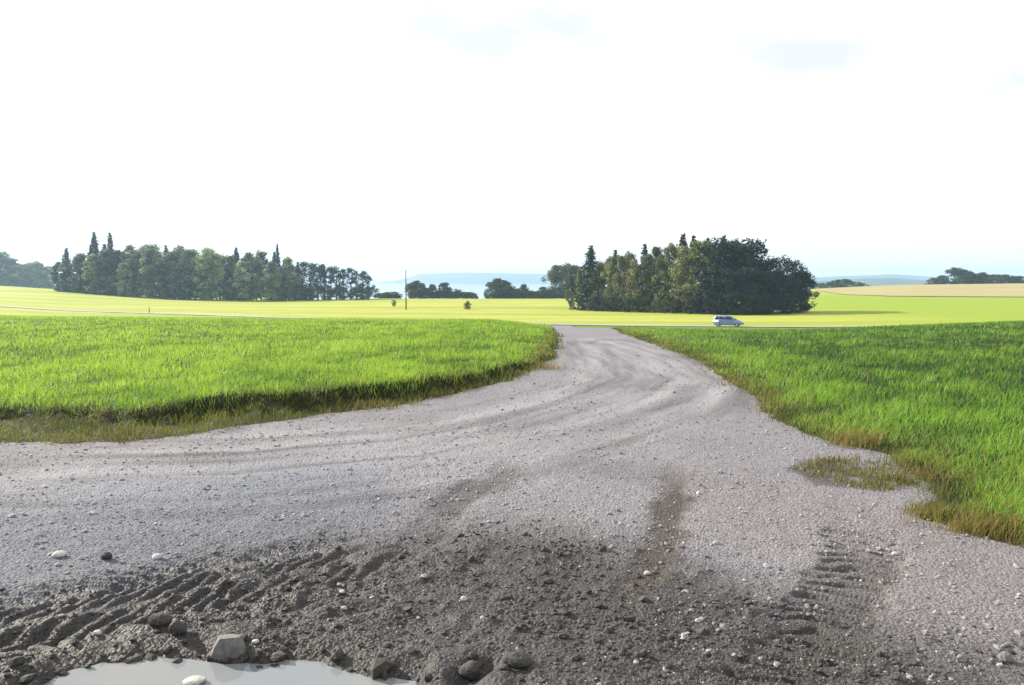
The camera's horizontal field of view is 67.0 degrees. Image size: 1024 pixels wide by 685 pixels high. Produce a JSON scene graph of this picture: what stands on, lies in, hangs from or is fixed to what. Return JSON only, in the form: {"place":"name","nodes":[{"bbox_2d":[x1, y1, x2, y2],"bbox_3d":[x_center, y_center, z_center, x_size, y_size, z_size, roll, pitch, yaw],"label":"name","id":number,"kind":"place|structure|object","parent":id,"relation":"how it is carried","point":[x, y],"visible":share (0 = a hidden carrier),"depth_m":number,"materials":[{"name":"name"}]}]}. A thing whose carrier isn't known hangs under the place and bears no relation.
{"place":"outdoors","nodes":[
{"label":"outdoors","id":0,"kind":"place"},
{"bbox_2d":[0,314,558,422],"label":"meadow grass","id":1,"kind":"structure","parent":0,"point":[371,332],"depth_m":15.64,"materials":[{"name":"plant"}]},
{"bbox_2d":[55,283,837,298],"bbox_3d":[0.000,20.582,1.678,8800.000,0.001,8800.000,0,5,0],"label":"lake","id":2,"kind":"structure","parent":0,"point":[478,289],"depth_m":1993.80,"materials":[{"name":"blue liquid"}]},
{"bbox_2d":[0,306,896,326],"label":"country road","id":3,"kind":"structure","parent":0,"point":[347,318],"depth_m":126.61,"materials":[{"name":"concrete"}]},
{"bbox_2d":[712,315,743,326],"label":"parked car","id":4,"kind":"object","parent":3,"relation":"on","point":[720,320],"visible":1,"depth_m":112.00,"materials":[{"name":"silver metal"}]},
{"bbox_2d":[0,325,1023,684],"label":"gravel track","id":5,"kind":"structure","parent":0,"point":[608,345],"depth_m":4.88,"materials":[{"name":"grey gravel"}]},
{"bbox_2d":[148,612,171,626],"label":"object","id":6,"kind":"object","parent":5,"relation":"on","point":[160,619],"visible":1,"depth_m":3.64,"materials":[{"name":"stone"}]},
{"bbox_2d":[168,619,186,634],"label":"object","id":7,"kind":"object","parent":5,"relation":"on","point":[177,627],"visible":1,"depth_m":3.56,"materials":[{"name":"stone"}]},
{"bbox_2d":[210,634,245,660],"bbox_3d":[-1.271,1.366,3.465,0.159,0.119,0.112,-4,1,-8],"label":"rock","id":8,"kind":"object","parent":5,"relation":"on","point":[229,645],"visible":0.97,"depth_m":3.43,"materials":[{"name":"grey stone"}]},
{"bbox_2d":[44,658,416,684],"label":"puddle","id":9,"kind":"object","parent":5,"relation":"on","point":[161,671],"visible":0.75,"depth_m":3.31,"materials":[{"name":"liquid"}]},
{"bbox_2d":[182,675,205,684],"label":"stone","id":10,"kind":"object","parent":9,"relation":"on","point":[195,680],"visible":1,"depth_m":3.22,"materials":[{"name":"stone"}]},
{"bbox_2d":[458,660,479,679],"bbox_3d":[-0.182,1.387,3.278,0.094,0.076,0.079,-3,6,10],"label":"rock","id":11,"kind":"object","parent":5,"relation":"on","point":[470,669],"visible":1,"depth_m":3.25,"materials":[{"name":"stone"}]},
{"bbox_2d":[0,352,1023,684],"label":"gravel stones","id":12,"kind":"object","parent":5,"relation":"on","point":[684,634],"visible":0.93,"depth_m":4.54,"materials":[{"name":"gravel"}]},
{"bbox_2d":[0,519,1023,684],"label":"mud clods","id":13,"kind":"object","parent":5,"relation":"on","point":[382,667],"visible":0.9,"depth_m":3.58,"materials":[{"name":"soil"}]},
{"bbox_2d":[502,651,531,667],"bbox_3d":[0.022,1.338,3.274,0.130,0.057,0.088,4,8,5],"label":"stone","id":14,"kind":"object","parent":5,"relation":"on","point":[518,659],"visible":1,"depth_m":3.25,"materials":[{"name":"stone"}]},
{"bbox_2d":[791,452,925,491],"bbox_3d":[2.969,1.073,6.564,1.042,0.114,1.105,5,6,44],"label":"weed patch","id":15,"kind":"object","parent":5,"relation":"on","point":[869,484],"visible":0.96,"depth_m":6.49,"materials":[{"name":"green plant"}]},
{"bbox_2d":[0,281,1023,547],"bbox_3d":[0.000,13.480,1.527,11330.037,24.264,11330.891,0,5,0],"label":"ground","id":16,"kind":"structure","parent":0,"point":[832,311],"depth_m":25.56,"materials":[{"name":"plant"}]},
{"bbox_2d":[0,251,17,285],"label":"distant tree","id":17,"kind":"object","parent":16,"relation":"on","point":[4,254],"visible":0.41,"depth_m":592.27,"materials":[{"name":"green plant"}]},
{"bbox_2d":[0,257,18,285],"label":"distant tree","id":18,"kind":"object","parent":16,"relation":"on","point":[9,261],"visible":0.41,"depth_m":593.96,"materials":[{"name":"green plant"}]},
{"bbox_2d":[4,262,27,286],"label":"distant tree","id":19,"kind":"object","parent":16,"relation":"on","point":[10,279],"visible":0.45,"depth_m":592.30,"materials":[{"name":"green plant"}]},
{"bbox_2d":[9,262,49,287],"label":"distant tree","id":20,"kind":"object","parent":16,"relation":"on","point":[20,279],"visible":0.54,"depth_m":591.80,"materials":[{"name":"green plant"}]},
{"bbox_2d":[24,261,49,287],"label":"distant tree","id":21,"kind":"object","parent":16,"relation":"on","point":[31,276],"visible":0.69,"depth_m":593.08,"materials":[{"name":"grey plant"}]},
{"bbox_2d":[29,264,55,288],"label":"distant tree","id":22,"kind":"object","parent":16,"relation":"on","point":[47,270],"visible":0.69,"depth_m":594.19,"materials":[{"name":"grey plant"}]},
{"bbox_2d":[50,262,61,290],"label":"broadleaf tree","id":23,"kind":"object","parent":16,"relation":"on","point":[55,274],"visible":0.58,"depth_m":332.93,"materials":[{"name":"green plant"}]},
{"bbox_2d":[57,257,72,290],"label":"broadleaf tree","id":24,"kind":"object","parent":16,"relation":"on","point":[64,269],"visible":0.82,"depth_m":328.45,"materials":[{"name":"green plant"}]},
{"bbox_2d":[54,248,77,291],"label":"woodland tree","id":25,"kind":"object","parent":16,"relation":"on","point":[65,256],"visible":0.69,"depth_m":329.31,"materials":[{"name":"green plant"}]},
{"bbox_2d":[66,256,88,292],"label":"broadleaf tree","id":26,"kind":"object","parent":16,"relation":"on","point":[76,284],"visible":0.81,"depth_m":325.68,"materials":[{"name":"green plant"}]},
{"bbox_2d":[80,253,105,293],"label":"broadleaf tree","id":27,"kind":"object","parent":16,"relation":"on","point":[89,270],"visible":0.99,"depth_m":318.63,"materials":[{"name":"green plant"}]},
{"bbox_2d":[84,232,104,293],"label":"spruce tree","id":28,"kind":"object","parent":16,"relation":"on","point":[94,245],"visible":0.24,"depth_m":327.15,"materials":[{"name":"green plant"}]},
{"bbox_2d":[95,249,121,294],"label":"broadleaf tree","id":29,"kind":"object","parent":16,"relation":"on","point":[106,258],"visible":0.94,"depth_m":320.74,"materials":[{"name":"green plant"}]},
{"bbox_2d":[102,232,118,294],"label":"spruce tree","id":30,"kind":"object","parent":16,"relation":"on","point":[110,243],"visible":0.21,"depth_m":329.39,"materials":[{"name":"green plant"}]},
{"bbox_2d":[113,262,133,296],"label":"broadleaf tree","id":31,"kind":"object","parent":16,"relation":"on","point":[127,287],"visible":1,"depth_m":313.52,"materials":[{"name":"green plant"}]},
{"bbox_2d":[117,249,147,296],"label":"broadleaf tree","id":32,"kind":"object","parent":16,"relation":"on","point":[132,260],"visible":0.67,"depth_m":320.19,"materials":[{"name":"green plant"}]},
{"bbox_2d":[136,248,160,297],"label":"broadleaf tree","id":33,"kind":"object","parent":16,"relation":"on","point":[149,266],"visible":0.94,"depth_m":314.00,"materials":[{"name":"green plant"}]},
{"bbox_2d":[138,244,168,296],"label":"woodland tree","id":34,"kind":"object","parent":16,"relation":"on","point":[158,254],"visible":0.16,"depth_m":330.75,"materials":[{"name":"green plant"}]},
{"bbox_2d":[152,251,191,298],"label":"broadleaf tree","id":35,"kind":"object","parent":16,"relation":"on","point":[173,268],"visible":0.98,"depth_m":312.88,"materials":[{"name":"green plant"}]},
{"bbox_2d":[174,248,201,299],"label":"broadleaf tree","id":36,"kind":"object","parent":16,"relation":"on","point":[187,258],"visible":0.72,"depth_m":316.53,"materials":[{"name":"green plant"}]},
{"bbox_2d":[191,256,217,299],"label":"broadleaf tree","id":37,"kind":"object","parent":16,"relation":"on","point":[204,276],"visible":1,"depth_m":313.33,"materials":[{"name":"green plant"}]},
{"bbox_2d":[192,247,225,299],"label":"woodland tree","id":38,"kind":"object","parent":16,"relation":"on","point":[206,252],"visible":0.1,"depth_m":326.68,"materials":[{"name":"green plant"}]},
{"bbox_2d":[206,252,225,299],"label":"broadleaf tree","id":39,"kind":"object","parent":16,"relation":"on","point":[219,272],"visible":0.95,"depth_m":316.32,"materials":[{"name":"green plant"}]},
{"bbox_2d":[222,255,238,299],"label":"broadleaf tree","id":40,"kind":"object","parent":16,"relation":"on","point":[229,265],"visible":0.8,"depth_m":320.67,"materials":[{"name":"green plant"}]},
{"bbox_2d":[231,260,251,300],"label":"broadleaf tree","id":41,"kind":"object","parent":16,"relation":"on","point":[241,276],"visible":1,"depth_m":314.19,"materials":[{"name":"green plant"}]},
{"bbox_2d":[239,252,261,299],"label":"woodland tree","id":42,"kind":"object","parent":16,"relation":"on","point":[248,257],"visible":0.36,"depth_m":330.89,"materials":[{"name":"green plant"}]},
{"bbox_2d":[251,273,261,299],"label":"broadleaf tree","id":43,"kind":"object","parent":16,"relation":"on","point":[256,289],"visible":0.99,"depth_m":319.93,"materials":[{"name":"green plant"}]},
{"bbox_2d":[252,250,268,299],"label":"woodland tree","id":44,"kind":"object","parent":16,"relation":"on","point":[262,259],"visible":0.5,"depth_m":335.62,"materials":[{"name":"green plant"}]},
{"bbox_2d":[260,260,281,300],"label":"broadleaf tree","id":45,"kind":"object","parent":16,"relation":"on","point":[275,275],"visible":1,"depth_m":310.92,"materials":[{"name":"green plant"}]},
{"bbox_2d":[275,266,288,300],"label":"broadleaf tree","id":46,"kind":"object","parent":16,"relation":"on","point":[284,296],"visible":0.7,"depth_m":321.22,"materials":[{"name":"green plant"}]},
{"bbox_2d":[281,256,294,299],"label":"woodland tree","id":47,"kind":"object","parent":16,"relation":"on","point":[287,265],"visible":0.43,"depth_m":332.40,"materials":[{"name":"green plant"}]},
{"bbox_2d":[284,272,302,300],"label":"broadleaf tree","id":48,"kind":"object","parent":16,"relation":"on","point":[294,296],"visible":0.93,"depth_m":319.44,"materials":[{"name":"green plant"}]},
{"bbox_2d":[290,261,314,298],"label":"pine tree","id":49,"kind":"object","parent":16,"relation":"on","point":[302,266],"visible":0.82,"depth_m":320.81,"materials":[{"name":"green plant"}]},
{"bbox_2d":[308,262,326,299],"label":"pine tree","id":50,"kind":"object","parent":16,"relation":"on","point":[318,270],"visible":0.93,"depth_m":317.21,"materials":[{"name":"green plant"}]},
{"bbox_2d":[304,286,335,299],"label":"shrub","id":51,"kind":"object","parent":16,"relation":"on","point":[327,291],"visible":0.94,"depth_m":315.05,"materials":[{"name":"green plant"}]},
{"bbox_2d":[321,266,340,296],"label":"pine tree","id":52,"kind":"object","parent":16,"relation":"on","point":[331,268],"visible":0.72,"depth_m":321.15,"materials":[{"name":"green plant"}]},
{"bbox_2d":[331,286,347,299],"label":"shrub","id":53,"kind":"object","parent":16,"relation":"on","point":[339,290],"visible":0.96,"depth_m":316.14,"materials":[{"name":"green plant"}]},
{"bbox_2d":[353,286,381,299],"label":"shrub","id":54,"kind":"object","parent":16,"relation":"on","point":[366,290],"visible":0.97,"depth_m":316.45,"materials":[{"name":"green plant"}]},
{"bbox_2d":[409,291,477,298],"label":"hedge","id":55,"kind":"object","parent":16,"relation":"on","point":[425,294],"visible":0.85,"depth_m":341.33,"materials":[{"name":"green plant"}]},
{"bbox_2d":[484,282,500,298],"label":"hedge shrub","id":56,"kind":"object","parent":16,"relation":"on","point":[489,285],"visible":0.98,"depth_m":339.20,"materials":[{"name":"green plant"}]},
{"bbox_2d":[497,280,515,298],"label":"hedge shrub","id":57,"kind":"object","parent":16,"relation":"on","point":[506,287],"visible":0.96,"depth_m":339.58,"materials":[{"name":"green plant"}]},
{"bbox_2d":[486,291,569,298],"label":"hedge","id":58,"kind":"object","parent":16,"relation":"on","point":[532,295],"visible":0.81,"depth_m":341.50,"materials":[{"name":"green plant"}]},
{"bbox_2d":[540,265,568,296],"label":"distant tree","id":59,"kind":"object","parent":16,"relation":"on","point":[554,271],"visible":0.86,"depth_m":348.98,"materials":[{"name":"green plant"}]},
{"bbox_2d":[554,263,575,298],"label":"distant tree","id":60,"kind":"object","parent":16,"relation":"on","point":[568,267],"visible":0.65,"depth_m":348.58,"materials":[{"name":"green plant"}]},
{"bbox_2d":[565,274,577,307],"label":"broadleaf tree","id":61,"kind":"object","parent":16,"relation":"on","point":[570,279],"visible":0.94,"depth_m":227.14,"materials":[{"name":"green plant"}]},
{"bbox_2d":[568,245,607,310],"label":"spruce tree","id":62,"kind":"object","parent":16,"relation":"on","point":[589,268],"visible":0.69,"depth_m":212.35,"materials":[{"name":"green plant"}]},
{"bbox_2d":[585,296,604,310],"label":"shrub","id":63,"kind":"object","parent":16,"relation":"on","point":[589,306],"visible":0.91,"depth_m":206.92,"materials":[{"name":"green plant"}]},
{"bbox_2d":[589,260,606,305],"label":"broadleaf tree","id":64,"kind":"object","parent":16,"relation":"on","point":[597,272],"visible":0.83,"depth_m":210.09,"materials":[{"name":"green plant"}]},
{"bbox_2d":[598,256,619,310],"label":"broadleaf tree","id":65,"kind":"object","parent":16,"relation":"on","point":[609,266],"visible":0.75,"depth_m":208.34,"materials":[{"name":"green plant"}]},
{"bbox_2d":[600,296,623,311],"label":"shrub","id":66,"kind":"object","parent":16,"relation":"on","point":[611,302],"visible":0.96,"depth_m":202.87,"materials":[{"name":"green plant"}]},
{"bbox_2d":[611,255,633,310],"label":"broadleaf tree","id":67,"kind":"object","parent":16,"relation":"on","point":[622,264],"visible":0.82,"depth_m":204.61,"materials":[{"name":"green plant"}]},
{"bbox_2d":[623,258,642,311],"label":"broadleaf tree","id":68,"kind":"object","parent":16,"relation":"on","point":[634,270],"visible":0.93,"depth_m":201.82,"materials":[{"name":"green plant"}]},
{"bbox_2d":[631,297,654,312],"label":"shrub","id":69,"kind":"object","parent":16,"relation":"on","point":[643,300],"visible":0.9,"depth_m":196.75,"materials":[{"name":"green plant"}]},
{"bbox_2d":[638,253,656,308],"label":"broadleaf tree","id":70,"kind":"object","parent":16,"relation":"on","point":[648,260],"visible":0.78,"depth_m":199.94,"materials":[{"name":"green plant"}]},
{"bbox_2d":[646,254,671,311],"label":"broadleaf tree","id":71,"kind":"object","parent":16,"relation":"on","point":[656,278],"visible":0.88,"depth_m":197.31,"materials":[{"name":"green plant"}]},
{"bbox_2d":[646,299,672,312],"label":"shrub","id":72,"kind":"object","parent":16,"relation":"on","point":[654,304],"visible":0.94,"depth_m":193.15,"materials":[{"name":"green plant"}]},
{"bbox_2d":[658,242,683,308],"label":"broadleaf tree","id":73,"kind":"object","parent":16,"relation":"on","point":[672,253],"visible":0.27,"depth_m":202.10,"materials":[{"name":"green plant"}]},
{"bbox_2d":[668,298,682,312],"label":"shrub","id":74,"kind":"object","parent":16,"relation":"on","point":[677,302],"visible":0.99,"depth_m":189.62,"materials":[{"name":"green plant"}]},
{"bbox_2d":[667,244,698,312],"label":"broadleaf tree","id":75,"kind":"object","parent":16,"relation":"on","point":[677,276],"visible":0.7,"depth_m":192.29,"materials":[{"name":"green plant"}]},
{"bbox_2d":[682,297,701,313],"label":"shrub","id":76,"kind":"object","parent":16,"relation":"on","point":[690,303],"visible":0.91,"depth_m":186.23,"materials":[{"name":"green plant"}]},
{"bbox_2d":[673,239,720,312],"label":"broadleaf tree","id":77,"kind":"object","parent":16,"relation":"on","point":[701,250],"visible":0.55,"depth_m":190.06,"materials":[{"name":"green plant"}]},
{"bbox_2d":[690,264,728,313],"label":"broadleaf tree","id":78,"kind":"object","parent":16,"relation":"on","point":[709,271],"visible":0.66,"depth_m":184.85,"materials":[{"name":"green plant"}]},
{"bbox_2d":[696,237,740,295],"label":"broadleaf tree","id":79,"kind":"object","parent":16,"relation":"on","point":[721,262],"visible":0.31,"depth_m":190.41,"materials":[{"name":"green plant"}]},
{"bbox_2d":[702,294,736,314],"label":"shrub","id":80,"kind":"object","parent":16,"relation":"on","point":[710,305],"visible":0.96,"depth_m":180.50,"materials":[{"name":"green plant"}]},
{"bbox_2d":[708,268,743,313],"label":"broadleaf tree","id":81,"kind":"object","parent":16,"relation":"on","point":[729,285],"visible":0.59,"depth_m":181.99,"materials":[{"name":"green plant"}]},
{"bbox_2d":[718,291,746,314],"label":"shrub","id":82,"kind":"object","parent":16,"relation":"on","point":[733,296],"visible":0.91,"depth_m":178.19,"materials":[{"name":"green plant"}]},
{"bbox_2d":[719,238,765,287],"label":"broadleaf tree","id":83,"kind":"object","parent":16,"relation":"on","point":[733,257],"visible":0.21,"depth_m":192.34,"materials":[{"name":"green plant"}]},
{"bbox_2d":[721,266,768,313],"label":"broadleaf tree","id":84,"kind":"object","parent":16,"relation":"on","point":[744,273],"visible":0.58,"depth_m":181.86,"materials":[{"name":"green plant"}]},
{"bbox_2d":[710,238,781,312],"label":"broadleaf tree","id":85,"kind":"object","parent":16,"relation":"on","point":[741,248],"visible":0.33,"depth_m":190.71,"materials":[{"name":"green plant"}]},
{"bbox_2d":[738,290,764,314],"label":"shrub","id":86,"kind":"object","parent":16,"relation":"on","point":[749,304],"visible":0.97,"depth_m":178.01,"materials":[{"name":"green plant"}]},
{"bbox_2d":[738,250,772,288],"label":"broadleaf tree","id":87,"kind":"object","parent":16,"relation":"on","point":[760,263],"visible":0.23,"depth_m":191.34,"materials":[{"name":"green plant"}]},
{"bbox_2d":[751,270,780,312],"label":"broadleaf tree","id":88,"kind":"object","parent":16,"relation":"on","point":[772,286],"visible":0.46,"depth_m":182.79,"materials":[{"name":"green plant"}]},
{"bbox_2d":[751,292,785,314],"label":"shrub","id":89,"kind":"object","parent":16,"relation":"on","point":[767,298],"visible":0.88,"depth_m":178.86,"materials":[{"name":"green plant"}]},
{"bbox_2d":[762,255,796,310],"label":"broadleaf tree","id":90,"kind":"object","parent":16,"relation":"on","point":[775,262],"visible":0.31,"depth_m":192.36,"materials":[{"name":"green plant"}]},
{"bbox_2d":[767,274,800,312],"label":"broadleaf tree","id":91,"kind":"object","parent":16,"relation":"on","point":[786,281],"visible":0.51,"depth_m":185.41,"materials":[{"name":"green plant"}]},
{"bbox_2d":[776,293,795,313],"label":"shrub","id":92,"kind":"object","parent":16,"relation":"on","point":[786,299],"visible":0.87,"depth_m":181.85,"materials":[{"name":"green plant"}]},
{"bbox_2d":[771,254,810,291],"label":"broadleaf tree","id":93,"kind":"object","parent":16,"relation":"on","point":[781,258],"visible":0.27,"depth_m":194.72,"materials":[{"name":"green plant"}]},
{"bbox_2d":[774,260,815,302],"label":"broadleaf tree","id":94,"kind":"object","parent":16,"relation":"on","point":[794,272],"visible":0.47,"depth_m":193.09,"materials":[{"name":"green plant"}]},
{"bbox_2d":[789,291,810,312],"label":"shrub","id":95,"kind":"object","parent":16,"relation":"on","point":[804,306],"visible":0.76,"depth_m":186.68,"materials":[{"name":"green plant"}]},
{"bbox_2d":[788,270,819,309],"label":"broadleaf tree","id":96,"kind":"object","parent":16,"relation":"on","point":[814,293],"visible":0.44,"depth_m":194.13,"materials":[{"name":"green plant"}]},
{"bbox_2d":[826,422,887,449],"bbox_3d":[3.406,0.922,7.631,0.635,0.242,0.515,0,5,0],"label":"dry grass tuft","id":97,"kind":"object","parent":16,"relation":"on","point":[858,442],"visible":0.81,"depth_m":7.61,"materials":[{"name":"plant"}]},
{"bbox_2d":[902,498,954,519],"bbox_3d":[2.913,1.152,5.402,0.333,0.145,0.291,0,5,0],"label":"dry grass tuft","id":98,"kind":"object","parent":16,"relation":"on","point":[929,509],"visible":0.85,"depth_m":5.41,"materials":[{"name":"plant"}]},
{"bbox_2d":[948,505,1023,540],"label":"dry grass tuft","id":99,"kind":"object","parent":16,"relation":"on","point":[977,527],"visible":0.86,"depth_m":5.03,"materials":[{"name":"plant"}]},
{"bbox_2d":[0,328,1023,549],"bbox_3d":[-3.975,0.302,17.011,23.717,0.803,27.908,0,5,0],"label":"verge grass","id":100,"kind":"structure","parent":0,"point":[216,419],"depth_m":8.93,"materials":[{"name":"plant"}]},
{"bbox_2d":[0,0,1023,280],"label":"sky","id":101,"kind":"structure","parent":0,"point":[384,139],"materials":[{"name":"white"}]},
{"bbox_2d":[376,272,1022,283],"bbox_3d":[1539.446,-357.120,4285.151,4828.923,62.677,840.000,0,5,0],"label":"hill","id":102,"kind":"structure","parent":0,"point":[471,278],"depth_m":4049.53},
{"bbox_2d":[611,319,1023,544],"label":"meadow grass","id":103,"kind":"structure","parent":0,"point":[908,354],"depth_m":11.87,"materials":[{"name":"plant"}]},
{"bbox_2d":[815,278,1007,286],"bbox_3d":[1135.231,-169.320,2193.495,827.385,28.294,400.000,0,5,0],"label":"hill","id":104,"kind":"structure","parent":0,"point":[881,281],"depth_m":2091.02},
{"bbox_2d":[817,283,1023,296],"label":"crop field","id":105,"kind":"structure","parent":0,"point":[1004,290],"depth_m":358.40,"materials":[{"name":"plant"}]},
{"bbox_2d":[944,267,971,283],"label":"tree","id":106,"kind":"object","parent":105,"relation":"on","point":[952,270],"visible":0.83,"depth_m":465.82,"materials":[{"name":"green plant"}]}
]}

